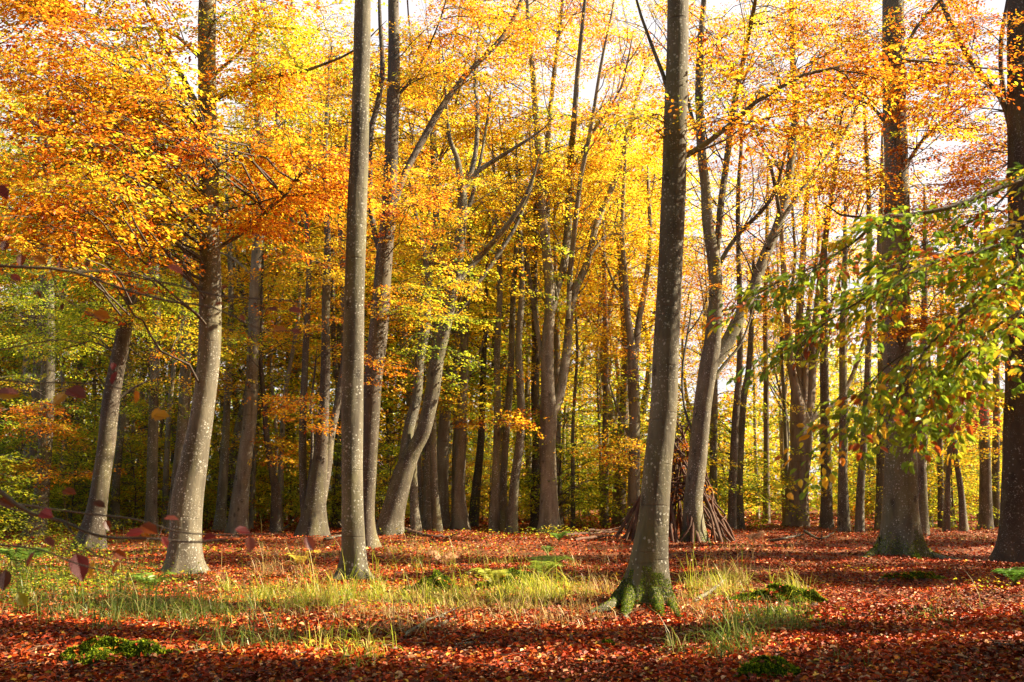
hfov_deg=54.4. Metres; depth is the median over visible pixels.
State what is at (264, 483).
young beech
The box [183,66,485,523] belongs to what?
beech tree
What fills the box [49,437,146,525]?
young beech
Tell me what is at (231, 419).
young beech
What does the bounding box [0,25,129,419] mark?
beech tree
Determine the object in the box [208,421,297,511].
young beech
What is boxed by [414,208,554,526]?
beech tree
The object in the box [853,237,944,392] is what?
beech tree
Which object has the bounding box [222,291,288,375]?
beech tree
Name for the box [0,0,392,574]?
beech tree
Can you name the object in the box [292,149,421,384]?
beech tree
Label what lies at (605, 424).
beech tree
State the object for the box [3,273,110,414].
beech tree
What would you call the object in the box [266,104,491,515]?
beech tree
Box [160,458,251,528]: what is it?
young beech
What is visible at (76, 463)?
young beech
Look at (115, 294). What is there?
beech tree
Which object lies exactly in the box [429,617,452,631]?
fallen branch
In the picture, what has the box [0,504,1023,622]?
undergrowth
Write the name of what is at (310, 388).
beech tree
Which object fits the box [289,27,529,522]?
beech tree
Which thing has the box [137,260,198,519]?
beech tree
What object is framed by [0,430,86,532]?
young beech
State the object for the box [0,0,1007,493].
sky
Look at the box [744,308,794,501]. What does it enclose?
beech tree
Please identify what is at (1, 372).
beech tree
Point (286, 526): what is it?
fallen branch
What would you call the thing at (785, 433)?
beech tree
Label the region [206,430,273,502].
young beech
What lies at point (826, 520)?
beech tree
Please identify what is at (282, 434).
beech tree
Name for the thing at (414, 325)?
beech tree
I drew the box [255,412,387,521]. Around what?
young beech
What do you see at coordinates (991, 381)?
beech tree
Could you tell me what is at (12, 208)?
beech tree
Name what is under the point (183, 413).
beech tree
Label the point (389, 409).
beech tree
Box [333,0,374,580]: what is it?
beech tree
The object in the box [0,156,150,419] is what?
beech tree
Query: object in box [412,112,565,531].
beech tree
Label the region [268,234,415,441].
beech tree
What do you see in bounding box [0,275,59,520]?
beech tree
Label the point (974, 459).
young beech
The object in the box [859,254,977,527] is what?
beech tree
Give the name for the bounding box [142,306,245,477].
beech tree
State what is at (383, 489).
young beech
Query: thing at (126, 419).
beech tree
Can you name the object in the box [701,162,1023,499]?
beech branch
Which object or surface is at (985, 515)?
beech tree
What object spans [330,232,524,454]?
beech tree
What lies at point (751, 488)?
young beech
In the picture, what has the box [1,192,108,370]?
beech tree
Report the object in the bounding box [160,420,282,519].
young beech
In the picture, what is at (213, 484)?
young beech
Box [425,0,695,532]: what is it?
beech tree
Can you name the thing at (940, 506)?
beech tree
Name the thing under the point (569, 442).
young beech
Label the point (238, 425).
beech tree
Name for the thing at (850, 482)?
young beech
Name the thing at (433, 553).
fern
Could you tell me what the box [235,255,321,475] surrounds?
beech tree
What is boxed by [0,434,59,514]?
young beech
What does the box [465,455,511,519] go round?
young beech
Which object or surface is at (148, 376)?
beech tree
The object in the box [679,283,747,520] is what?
beech tree
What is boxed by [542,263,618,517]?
beech tree
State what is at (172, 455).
beech tree
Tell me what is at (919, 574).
moss patch
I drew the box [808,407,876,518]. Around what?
young beech
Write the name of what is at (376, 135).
beech tree
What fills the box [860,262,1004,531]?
beech tree
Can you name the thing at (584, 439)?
beech tree
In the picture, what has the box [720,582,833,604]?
moss patch
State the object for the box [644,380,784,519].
young beech
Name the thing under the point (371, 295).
beech tree
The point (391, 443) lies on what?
young beech
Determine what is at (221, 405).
beech tree
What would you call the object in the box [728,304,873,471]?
beech tree
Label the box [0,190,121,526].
beech tree
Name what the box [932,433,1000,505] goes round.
young beech
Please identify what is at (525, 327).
beech tree
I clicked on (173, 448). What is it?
young beech
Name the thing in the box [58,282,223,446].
beech tree
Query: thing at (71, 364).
beech tree
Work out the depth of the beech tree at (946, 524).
39.56 m
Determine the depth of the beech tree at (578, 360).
82.34 m
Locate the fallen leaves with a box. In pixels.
[0,512,1023,681]
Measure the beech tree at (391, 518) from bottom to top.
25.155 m
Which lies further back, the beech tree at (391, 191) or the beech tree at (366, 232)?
the beech tree at (366, 232)
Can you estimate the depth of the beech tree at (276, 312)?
64.00 m
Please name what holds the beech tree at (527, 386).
on the ground at (815, 511)
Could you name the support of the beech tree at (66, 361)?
on the ground at (815, 511)
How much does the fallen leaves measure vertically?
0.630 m
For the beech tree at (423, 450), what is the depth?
45.69 m
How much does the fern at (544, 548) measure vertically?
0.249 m
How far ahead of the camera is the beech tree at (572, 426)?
45.96 m
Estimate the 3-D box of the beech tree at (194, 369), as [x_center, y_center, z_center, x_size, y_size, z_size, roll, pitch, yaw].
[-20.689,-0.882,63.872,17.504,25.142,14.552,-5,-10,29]
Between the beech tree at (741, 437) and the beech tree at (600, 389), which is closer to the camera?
the beech tree at (741, 437)
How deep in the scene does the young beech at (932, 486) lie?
55.26 m
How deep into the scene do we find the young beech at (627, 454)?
61.54 m
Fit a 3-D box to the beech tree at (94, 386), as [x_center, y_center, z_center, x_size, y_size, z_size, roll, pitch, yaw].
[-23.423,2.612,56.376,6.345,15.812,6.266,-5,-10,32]
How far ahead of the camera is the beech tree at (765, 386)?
48.88 m
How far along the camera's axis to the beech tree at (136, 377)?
77.94 m
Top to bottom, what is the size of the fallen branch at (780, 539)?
0.432 m
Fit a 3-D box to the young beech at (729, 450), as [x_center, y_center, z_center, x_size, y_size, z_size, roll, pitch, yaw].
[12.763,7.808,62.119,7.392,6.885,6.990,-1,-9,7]
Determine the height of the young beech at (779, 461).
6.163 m
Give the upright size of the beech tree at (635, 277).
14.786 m
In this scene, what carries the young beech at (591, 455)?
on the ground at (815, 511)
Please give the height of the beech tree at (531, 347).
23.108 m
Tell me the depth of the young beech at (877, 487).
43.84 m
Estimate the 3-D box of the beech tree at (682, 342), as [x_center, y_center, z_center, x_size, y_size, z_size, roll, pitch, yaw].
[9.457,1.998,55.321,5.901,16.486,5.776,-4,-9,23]
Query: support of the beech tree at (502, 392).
on the ground at (815, 511)
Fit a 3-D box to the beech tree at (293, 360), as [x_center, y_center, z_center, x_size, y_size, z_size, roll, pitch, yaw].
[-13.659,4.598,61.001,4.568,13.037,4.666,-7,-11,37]
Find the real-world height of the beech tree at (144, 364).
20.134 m
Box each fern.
[0,547,48,570]
[127,572,177,589]
[285,550,319,568]
[427,550,456,566]
[469,567,509,586]
[525,555,574,578]
[540,546,552,554]
[549,531,569,540]
[746,530,764,543]
[991,567,1023,584]
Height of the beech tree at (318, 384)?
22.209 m
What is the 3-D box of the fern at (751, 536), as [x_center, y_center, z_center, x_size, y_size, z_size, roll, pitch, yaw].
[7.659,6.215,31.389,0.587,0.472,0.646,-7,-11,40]
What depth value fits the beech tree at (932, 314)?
48.32 m
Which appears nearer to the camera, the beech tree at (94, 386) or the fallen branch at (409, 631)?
the fallen branch at (409, 631)
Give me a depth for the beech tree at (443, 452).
45.53 m
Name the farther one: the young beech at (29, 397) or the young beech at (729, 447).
the young beech at (729, 447)
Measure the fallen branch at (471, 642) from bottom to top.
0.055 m
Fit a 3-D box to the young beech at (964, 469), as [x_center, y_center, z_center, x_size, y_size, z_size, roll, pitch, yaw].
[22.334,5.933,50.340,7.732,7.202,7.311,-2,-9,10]
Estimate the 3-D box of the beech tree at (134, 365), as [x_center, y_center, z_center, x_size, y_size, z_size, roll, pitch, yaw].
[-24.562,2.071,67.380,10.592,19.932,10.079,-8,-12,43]
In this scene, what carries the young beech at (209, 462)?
on the ground at (815, 511)
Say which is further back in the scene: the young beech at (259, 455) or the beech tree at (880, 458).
the young beech at (259, 455)
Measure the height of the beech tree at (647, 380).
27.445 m
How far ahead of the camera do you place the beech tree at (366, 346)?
57.21 m
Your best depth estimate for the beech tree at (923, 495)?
37.60 m
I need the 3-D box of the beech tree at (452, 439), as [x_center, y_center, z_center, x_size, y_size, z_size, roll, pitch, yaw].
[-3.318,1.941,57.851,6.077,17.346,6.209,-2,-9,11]
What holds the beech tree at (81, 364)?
on the ground at (815, 511)
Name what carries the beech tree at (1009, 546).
on the ground at (815, 511)
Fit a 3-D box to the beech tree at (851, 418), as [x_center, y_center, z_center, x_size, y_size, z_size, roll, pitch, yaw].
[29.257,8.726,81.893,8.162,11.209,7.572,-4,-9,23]
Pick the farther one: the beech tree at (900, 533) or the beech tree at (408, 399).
the beech tree at (408, 399)
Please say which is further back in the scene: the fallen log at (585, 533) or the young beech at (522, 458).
the young beech at (522, 458)
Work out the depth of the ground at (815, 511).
20.90 m
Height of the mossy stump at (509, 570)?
0.402 m
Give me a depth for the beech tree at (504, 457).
43.33 m
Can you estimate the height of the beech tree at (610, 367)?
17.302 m
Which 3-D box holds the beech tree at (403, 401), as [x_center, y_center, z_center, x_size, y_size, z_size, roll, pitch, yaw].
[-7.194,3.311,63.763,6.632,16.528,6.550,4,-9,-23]
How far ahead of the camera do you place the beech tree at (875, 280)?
59.69 m
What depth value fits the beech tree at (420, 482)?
42.60 m
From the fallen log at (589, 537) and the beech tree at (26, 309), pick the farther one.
the beech tree at (26, 309)
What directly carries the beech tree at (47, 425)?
on the ground at (815, 511)
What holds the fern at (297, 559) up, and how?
on the ground at (815, 511)
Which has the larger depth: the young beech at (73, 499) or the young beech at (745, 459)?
the young beech at (745, 459)
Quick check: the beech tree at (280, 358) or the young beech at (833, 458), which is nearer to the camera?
the beech tree at (280, 358)
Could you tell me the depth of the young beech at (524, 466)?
53.22 m
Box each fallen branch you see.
[283,512,298,529]
[323,524,341,539]
[403,599,472,637]
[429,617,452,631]
[444,641,493,645]
[692,580,723,601]
[767,530,804,541]
[803,528,833,539]
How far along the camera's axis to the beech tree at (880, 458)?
43.44 m
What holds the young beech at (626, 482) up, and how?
on the ground at (815, 511)
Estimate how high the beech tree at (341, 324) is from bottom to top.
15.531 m
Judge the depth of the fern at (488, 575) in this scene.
15.69 m
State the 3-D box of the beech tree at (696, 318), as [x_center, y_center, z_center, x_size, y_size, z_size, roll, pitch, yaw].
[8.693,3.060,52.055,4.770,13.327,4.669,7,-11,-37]
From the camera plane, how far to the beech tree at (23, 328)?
47.31 m
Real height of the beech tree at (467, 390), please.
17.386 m
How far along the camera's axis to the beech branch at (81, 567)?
2.63 m
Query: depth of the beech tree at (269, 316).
58.48 m
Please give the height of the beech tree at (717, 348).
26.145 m
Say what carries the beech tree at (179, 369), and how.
on the ground at (815, 511)
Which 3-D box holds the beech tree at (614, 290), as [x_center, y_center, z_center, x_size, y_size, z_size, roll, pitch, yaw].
[6.144,-1.922,55.157,14.009,24.328,13.245,-1,-9,6]
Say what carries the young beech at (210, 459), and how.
on the ground at (815, 511)
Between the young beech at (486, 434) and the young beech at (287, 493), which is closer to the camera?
the young beech at (287, 493)
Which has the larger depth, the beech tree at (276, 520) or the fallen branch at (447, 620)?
the beech tree at (276, 520)
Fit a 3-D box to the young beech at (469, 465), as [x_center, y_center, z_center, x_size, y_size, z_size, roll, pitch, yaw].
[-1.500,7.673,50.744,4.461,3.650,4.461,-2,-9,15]
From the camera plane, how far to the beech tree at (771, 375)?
53.06 m
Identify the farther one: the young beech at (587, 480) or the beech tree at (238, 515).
the young beech at (587, 480)
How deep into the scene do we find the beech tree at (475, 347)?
57.53 m
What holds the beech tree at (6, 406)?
on the ground at (815, 511)
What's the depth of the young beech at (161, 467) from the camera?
46.20 m
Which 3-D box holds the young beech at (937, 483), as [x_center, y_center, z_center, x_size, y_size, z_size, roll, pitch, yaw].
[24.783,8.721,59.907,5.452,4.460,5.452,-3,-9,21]
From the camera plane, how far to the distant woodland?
96.60 m
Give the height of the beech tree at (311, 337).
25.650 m
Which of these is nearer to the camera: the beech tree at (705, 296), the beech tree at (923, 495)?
the beech tree at (923, 495)
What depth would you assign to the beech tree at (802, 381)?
46.41 m
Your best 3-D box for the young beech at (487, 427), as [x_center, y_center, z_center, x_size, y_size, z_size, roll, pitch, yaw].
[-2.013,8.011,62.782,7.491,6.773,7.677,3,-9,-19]
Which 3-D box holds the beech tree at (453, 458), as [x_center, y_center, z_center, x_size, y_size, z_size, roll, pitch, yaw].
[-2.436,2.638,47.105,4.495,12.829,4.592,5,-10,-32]
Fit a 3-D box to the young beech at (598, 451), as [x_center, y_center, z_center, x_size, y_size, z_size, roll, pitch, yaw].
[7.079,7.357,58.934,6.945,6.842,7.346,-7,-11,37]
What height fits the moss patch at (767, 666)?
0.298 m
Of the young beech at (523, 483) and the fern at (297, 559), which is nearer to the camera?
the fern at (297, 559)
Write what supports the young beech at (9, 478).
on the ground at (815, 511)
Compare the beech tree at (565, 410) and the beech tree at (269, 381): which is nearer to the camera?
the beech tree at (565, 410)
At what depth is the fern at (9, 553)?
18.97 m
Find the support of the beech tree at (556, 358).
on the ground at (815, 511)
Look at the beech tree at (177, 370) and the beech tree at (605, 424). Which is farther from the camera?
the beech tree at (177, 370)
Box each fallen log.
[560,526,624,536]
[574,533,620,540]
[586,523,628,531]
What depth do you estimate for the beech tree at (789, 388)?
64.85 m
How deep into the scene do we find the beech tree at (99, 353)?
63.00 m
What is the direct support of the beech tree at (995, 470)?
on the ground at (815, 511)
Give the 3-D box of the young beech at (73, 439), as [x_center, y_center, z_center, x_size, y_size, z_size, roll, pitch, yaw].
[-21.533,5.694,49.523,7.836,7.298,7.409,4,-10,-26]
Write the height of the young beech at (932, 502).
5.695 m
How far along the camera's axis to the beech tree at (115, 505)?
41.54 m
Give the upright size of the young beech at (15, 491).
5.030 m
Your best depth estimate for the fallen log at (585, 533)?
36.29 m
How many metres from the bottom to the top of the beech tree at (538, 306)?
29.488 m
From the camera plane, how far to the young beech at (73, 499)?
40.91 m
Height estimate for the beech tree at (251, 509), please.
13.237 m
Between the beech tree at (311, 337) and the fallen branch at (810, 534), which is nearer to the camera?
the fallen branch at (810, 534)
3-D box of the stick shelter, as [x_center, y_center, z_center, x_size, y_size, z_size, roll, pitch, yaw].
[5.560,4.815,34.230,4.156,4.283,3.525,0,-9,0]
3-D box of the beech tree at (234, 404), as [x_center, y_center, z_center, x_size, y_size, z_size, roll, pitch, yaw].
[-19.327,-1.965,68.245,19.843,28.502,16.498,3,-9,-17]
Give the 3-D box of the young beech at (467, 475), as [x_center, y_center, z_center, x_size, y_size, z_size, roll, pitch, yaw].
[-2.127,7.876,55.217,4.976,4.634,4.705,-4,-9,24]
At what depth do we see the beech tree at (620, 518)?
49.81 m
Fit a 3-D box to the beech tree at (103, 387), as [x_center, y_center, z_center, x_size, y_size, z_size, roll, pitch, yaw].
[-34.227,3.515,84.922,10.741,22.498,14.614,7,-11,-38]
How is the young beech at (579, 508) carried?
on the ground at (815, 511)
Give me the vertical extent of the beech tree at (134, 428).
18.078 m
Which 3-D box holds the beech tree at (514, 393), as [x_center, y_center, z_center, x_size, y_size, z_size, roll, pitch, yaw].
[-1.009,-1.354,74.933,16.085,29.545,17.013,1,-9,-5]
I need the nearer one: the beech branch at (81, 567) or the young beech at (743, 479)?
the beech branch at (81, 567)
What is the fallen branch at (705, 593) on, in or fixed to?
on the ground at (815, 511)
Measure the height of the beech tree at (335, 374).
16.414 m
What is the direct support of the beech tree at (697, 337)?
on the ground at (815, 511)
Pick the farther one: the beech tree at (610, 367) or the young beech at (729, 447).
the young beech at (729, 447)
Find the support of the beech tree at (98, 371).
on the ground at (815, 511)
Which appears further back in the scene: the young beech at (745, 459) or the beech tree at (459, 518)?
the young beech at (745, 459)
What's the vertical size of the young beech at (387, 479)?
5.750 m
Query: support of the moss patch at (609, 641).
on the ground at (815, 511)
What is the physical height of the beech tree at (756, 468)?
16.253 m
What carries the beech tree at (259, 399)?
on the ground at (815, 511)
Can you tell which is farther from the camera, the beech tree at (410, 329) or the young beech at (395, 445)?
the young beech at (395, 445)
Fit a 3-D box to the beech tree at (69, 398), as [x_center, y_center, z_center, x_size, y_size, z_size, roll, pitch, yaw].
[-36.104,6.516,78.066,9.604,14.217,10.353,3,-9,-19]
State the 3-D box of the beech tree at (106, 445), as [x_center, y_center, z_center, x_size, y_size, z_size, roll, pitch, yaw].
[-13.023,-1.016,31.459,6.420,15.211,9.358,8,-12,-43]
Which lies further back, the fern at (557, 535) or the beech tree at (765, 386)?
the beech tree at (765, 386)
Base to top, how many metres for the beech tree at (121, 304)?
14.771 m
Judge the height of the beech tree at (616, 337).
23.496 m
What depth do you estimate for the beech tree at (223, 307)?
51.83 m
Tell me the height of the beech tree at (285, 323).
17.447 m
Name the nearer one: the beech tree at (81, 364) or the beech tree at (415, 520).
the beech tree at (415, 520)
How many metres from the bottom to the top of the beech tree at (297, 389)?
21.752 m
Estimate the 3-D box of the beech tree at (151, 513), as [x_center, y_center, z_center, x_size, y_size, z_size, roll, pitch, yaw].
[-13.530,-1.899,38.135,7.085,19.110,6.224,0,-9,0]
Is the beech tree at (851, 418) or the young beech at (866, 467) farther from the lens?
the beech tree at (851, 418)
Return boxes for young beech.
[0,378,162,522]
[0,379,86,529]
[0,415,65,534]
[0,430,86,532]
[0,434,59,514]
[0,444,59,528]
[3,389,148,512]
[19,423,140,522]
[27,437,134,528]
[49,424,93,518]
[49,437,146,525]
[70,379,242,526]
[72,423,170,528]
[75,392,218,523]
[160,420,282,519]
[160,430,230,513]
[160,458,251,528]
[161,447,218,509]
[202,451,258,520]
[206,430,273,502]
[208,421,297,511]
[209,400,329,519]
[213,421,296,512]
[219,399,330,521]
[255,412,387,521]
[256,432,341,527]
[265,428,328,514]
[328,437,407,521]
[328,439,418,517]
[331,406,454,517]
[377,414,409,499]
[377,422,404,495]
[448,434,530,519]
[448,443,491,517]
[448,456,524,522]
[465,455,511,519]
[467,422,524,504]
[468,426,522,495]
[481,432,569,517]
[482,391,628,528]
[485,428,576,514]
[510,410,627,517]
[519,440,598,508]
[561,423,598,510]
[562,460,609,522]
[567,447,598,512]
[569,415,676,507]
[584,411,649,503]
[588,375,751,519]
[598,448,644,511]
[600,396,729,517]
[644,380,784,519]
[675,399,808,528]
[676,416,775,507]
[685,425,759,501]
[685,435,772,511]
[685,444,762,520]
[728,445,789,511]
[745,426,820,517]
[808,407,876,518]
[810,397,975,526]
[810,438,875,514]
[811,423,875,501]
[811,461,875,513]
[835,431,875,509]
[853,425,971,518]
[916,405,1002,528]
[928,393,1003,522]
[928,408,1002,507]
[929,456,970,511]
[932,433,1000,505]
[935,421,1002,519]
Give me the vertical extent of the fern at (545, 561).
0.495 m
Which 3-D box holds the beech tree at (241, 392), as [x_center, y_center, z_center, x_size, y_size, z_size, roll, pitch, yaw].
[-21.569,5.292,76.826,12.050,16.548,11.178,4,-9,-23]
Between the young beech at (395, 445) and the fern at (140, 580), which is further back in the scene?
the young beech at (395, 445)
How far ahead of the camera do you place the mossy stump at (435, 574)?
15.75 m
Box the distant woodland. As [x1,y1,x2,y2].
[0,320,1003,510]
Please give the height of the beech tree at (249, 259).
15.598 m
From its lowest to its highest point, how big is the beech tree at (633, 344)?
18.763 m
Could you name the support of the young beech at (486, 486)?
on the ground at (815, 511)
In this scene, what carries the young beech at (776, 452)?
on the ground at (815, 511)
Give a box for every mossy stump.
[402,569,454,592]
[474,567,542,588]
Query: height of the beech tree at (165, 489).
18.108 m
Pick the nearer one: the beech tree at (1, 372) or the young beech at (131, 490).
the young beech at (131, 490)
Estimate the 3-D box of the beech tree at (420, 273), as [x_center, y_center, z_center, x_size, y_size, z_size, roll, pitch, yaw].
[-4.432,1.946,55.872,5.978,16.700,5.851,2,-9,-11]
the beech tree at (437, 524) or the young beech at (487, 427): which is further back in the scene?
the young beech at (487, 427)
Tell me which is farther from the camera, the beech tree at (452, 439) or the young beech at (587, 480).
the young beech at (587, 480)
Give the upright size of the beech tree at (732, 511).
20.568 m
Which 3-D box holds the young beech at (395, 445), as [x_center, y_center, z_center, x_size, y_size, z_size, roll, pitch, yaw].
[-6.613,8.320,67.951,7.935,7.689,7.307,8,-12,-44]
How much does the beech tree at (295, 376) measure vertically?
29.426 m
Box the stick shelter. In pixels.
[614,418,734,542]
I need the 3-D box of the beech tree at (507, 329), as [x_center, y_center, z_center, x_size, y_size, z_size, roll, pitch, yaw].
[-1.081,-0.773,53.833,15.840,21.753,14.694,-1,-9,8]
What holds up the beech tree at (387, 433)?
on the ground at (815, 511)
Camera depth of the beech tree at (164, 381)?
83.24 m
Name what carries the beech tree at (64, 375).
on the ground at (815, 511)
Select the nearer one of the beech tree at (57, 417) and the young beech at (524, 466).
the young beech at (524, 466)
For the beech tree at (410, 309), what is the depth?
56.18 m
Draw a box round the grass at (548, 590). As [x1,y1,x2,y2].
[0,514,1023,671]
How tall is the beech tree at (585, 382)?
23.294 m
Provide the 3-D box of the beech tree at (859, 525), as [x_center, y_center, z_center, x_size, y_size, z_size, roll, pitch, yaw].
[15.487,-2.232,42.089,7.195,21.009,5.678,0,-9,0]
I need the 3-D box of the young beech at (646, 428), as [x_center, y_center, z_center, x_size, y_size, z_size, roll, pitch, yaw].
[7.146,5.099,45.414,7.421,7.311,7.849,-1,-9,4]
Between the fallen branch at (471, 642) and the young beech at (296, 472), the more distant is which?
the young beech at (296, 472)
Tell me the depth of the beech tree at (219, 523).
42.93 m
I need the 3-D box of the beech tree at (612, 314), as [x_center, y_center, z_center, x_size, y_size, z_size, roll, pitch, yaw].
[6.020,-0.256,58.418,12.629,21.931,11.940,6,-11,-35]
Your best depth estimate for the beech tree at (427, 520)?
42.06 m
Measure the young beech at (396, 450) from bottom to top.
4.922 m
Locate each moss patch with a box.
[58,635,180,666]
[598,637,615,646]
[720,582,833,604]
[734,654,800,679]
[876,571,948,583]
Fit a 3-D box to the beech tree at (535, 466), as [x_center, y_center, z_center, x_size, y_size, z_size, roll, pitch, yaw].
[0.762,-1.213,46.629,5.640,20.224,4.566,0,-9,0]
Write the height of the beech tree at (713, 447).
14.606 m
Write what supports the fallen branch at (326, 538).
on the ground at (815, 511)
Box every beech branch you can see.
[0,185,314,607]
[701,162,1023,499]
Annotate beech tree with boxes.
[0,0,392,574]
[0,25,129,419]
[0,27,128,537]
[0,38,244,525]
[0,45,245,548]
[0,83,187,524]
[0,96,113,526]
[0,135,70,444]
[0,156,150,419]
[0,161,21,292]
[0,169,198,521]
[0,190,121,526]
[0,200,29,422]
[0,224,91,517]
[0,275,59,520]
[0,286,106,461]
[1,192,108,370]
[2,297,108,464]
[3,263,143,445]
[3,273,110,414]
[7,343,103,447]
[24,283,109,484]
[25,201,174,427]
[31,293,83,421]
[37,57,249,535]
[55,257,140,455]
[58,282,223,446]
[59,218,221,529]
[67,237,226,502]
[68,294,166,453]
[69,171,249,522]
[71,208,173,514]
[71,222,190,343]
[86,298,164,432]
[87,221,198,523]
[88,171,275,436]
[100,97,373,524]
[100,131,296,474]
[101,88,284,534]
[106,334,191,465]
[108,292,195,522]
[114,169,254,526]
[131,221,248,433]
[133,288,225,433]
[134,239,246,496]
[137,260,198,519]
[140,1,430,519]
[141,191,401,521]
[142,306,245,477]
[144,138,310,530]
[162,289,303,449]
[163,325,308,458]
[164,109,316,438]
[180,291,268,487]
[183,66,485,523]
[185,178,340,532]
[190,0,372,533]
[214,218,316,512]
[218,118,400,430]
[219,23,542,423]
[219,153,346,526]
[221,197,301,447]
[222,247,304,528]
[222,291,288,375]
[224,234,304,417]
[225,36,430,536]
[225,245,373,457]
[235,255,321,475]
[237,144,424,463]
[240,254,336,513]
[245,233,336,415]
[264,200,404,527]
[265,266,334,461]
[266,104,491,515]
[266,321,331,378]
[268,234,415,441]
[269,236,415,442]
[274,0,572,548]
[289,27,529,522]
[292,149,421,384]
[295,220,400,468]
[298,0,601,527]
[305,229,406,367]
[318,295,417,508]
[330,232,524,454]
[330,246,488,531]
[330,300,391,381]
[331,0,607,535]
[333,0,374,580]
[335,159,552,443]
[336,214,524,488]
[364,221,496,529]
[365,224,447,382]
[365,255,509,528]
[365,293,400,482]
[365,295,412,448]
[366,128,637,462]
[366,201,519,531]
[366,242,453,500]
[371,232,479,482]
[376,149,532,423]
[391,200,641,445]
[393,232,481,332]
[398,145,540,530]
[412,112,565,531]
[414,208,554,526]
[414,249,495,518]
[414,270,492,515]
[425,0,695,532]
[425,97,596,533]
[429,109,596,512]
[430,152,581,530]
[438,234,511,514]
[439,172,595,520]
[464,196,632,454]
[468,254,530,508]
[468,275,510,447]
[471,63,693,525]
[474,112,581,528]
[487,290,647,447]
[489,131,610,442]
[502,97,750,476]
[502,292,584,387]
[512,231,624,526]
[518,139,716,518]
[522,69,734,439]
[524,118,751,461]
[525,220,644,513]
[525,220,657,516]
[529,202,659,526]
[532,220,658,437]
[535,103,706,528]
[539,183,682,525]
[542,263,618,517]
[557,239,656,454]
[562,330,650,441]
[564,269,649,523]
[577,0,1023,619]
[594,0,929,544]
[616,217,721,526]
[630,237,734,442]
[633,192,771,521]
[637,271,705,514]
[647,239,787,507]
[652,220,761,449]
[663,81,814,529]
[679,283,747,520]
[683,234,756,419]
[691,237,809,529]
[703,260,790,517]
[719,139,846,523]
[722,61,923,526]
[723,294,850,518]
[724,217,835,502]
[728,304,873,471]
[729,236,837,472]
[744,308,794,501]
[754,207,876,528]
[768,343,832,403]
[769,367,835,483]
[778,167,920,532]
[780,67,955,532]
[790,0,1023,560]
[803,116,976,529]
[816,344,930,512]
[818,393,876,456]
[843,132,1007,534]
[848,233,934,320]
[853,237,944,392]
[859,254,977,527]
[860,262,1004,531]
[865,206,1005,527]
[872,219,970,480]
[902,0,1023,562]
[909,234,1004,528]
[910,168,1006,529]
[910,290,961,531]
[911,269,1003,527]
[957,319,1004,452]
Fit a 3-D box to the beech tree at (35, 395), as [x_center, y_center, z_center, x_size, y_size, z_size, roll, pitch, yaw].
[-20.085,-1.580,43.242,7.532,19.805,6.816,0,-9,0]
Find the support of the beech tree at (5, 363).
on the ground at (815, 511)
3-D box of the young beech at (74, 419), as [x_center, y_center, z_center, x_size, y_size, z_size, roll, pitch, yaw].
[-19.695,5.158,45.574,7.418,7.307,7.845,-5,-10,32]
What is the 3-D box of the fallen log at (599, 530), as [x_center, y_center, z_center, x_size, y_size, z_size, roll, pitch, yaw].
[4.486,7.333,39.586,1.201,0.398,5.718,-4,-9,24]
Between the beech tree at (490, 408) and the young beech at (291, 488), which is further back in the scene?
the beech tree at (490, 408)
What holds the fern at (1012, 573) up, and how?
on the ground at (815, 511)
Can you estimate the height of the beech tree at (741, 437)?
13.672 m
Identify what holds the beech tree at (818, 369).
on the ground at (815, 511)
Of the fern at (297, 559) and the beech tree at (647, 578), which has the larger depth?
the fern at (297, 559)
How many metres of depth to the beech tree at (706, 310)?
51.13 m
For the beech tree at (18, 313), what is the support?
on the ground at (815, 511)
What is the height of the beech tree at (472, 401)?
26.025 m
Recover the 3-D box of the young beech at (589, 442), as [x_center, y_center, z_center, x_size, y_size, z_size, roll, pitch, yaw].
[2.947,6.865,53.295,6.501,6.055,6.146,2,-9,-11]
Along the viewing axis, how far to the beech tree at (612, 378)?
82.00 m
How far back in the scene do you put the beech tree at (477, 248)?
72.99 m
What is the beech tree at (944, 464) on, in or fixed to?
on the ground at (815, 511)
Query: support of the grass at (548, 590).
on the ground at (815, 511)
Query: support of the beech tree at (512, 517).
on the ground at (815, 511)
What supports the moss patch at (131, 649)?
on the ground at (815, 511)
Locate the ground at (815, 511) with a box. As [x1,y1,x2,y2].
[0,494,1023,681]
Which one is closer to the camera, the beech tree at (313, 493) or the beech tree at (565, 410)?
the beech tree at (313, 493)
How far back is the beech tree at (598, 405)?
51.19 m
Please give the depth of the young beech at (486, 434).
68.26 m
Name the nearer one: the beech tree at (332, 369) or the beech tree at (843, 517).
the beech tree at (843, 517)
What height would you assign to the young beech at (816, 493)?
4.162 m
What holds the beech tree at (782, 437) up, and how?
on the ground at (815, 511)
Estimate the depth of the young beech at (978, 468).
58.37 m
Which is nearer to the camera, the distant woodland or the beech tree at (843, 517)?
the beech tree at (843, 517)
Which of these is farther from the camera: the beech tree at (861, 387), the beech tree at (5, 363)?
the beech tree at (861, 387)
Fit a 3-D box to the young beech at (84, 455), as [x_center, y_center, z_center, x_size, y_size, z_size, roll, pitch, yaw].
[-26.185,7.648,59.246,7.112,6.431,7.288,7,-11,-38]
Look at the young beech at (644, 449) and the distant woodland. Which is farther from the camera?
the distant woodland

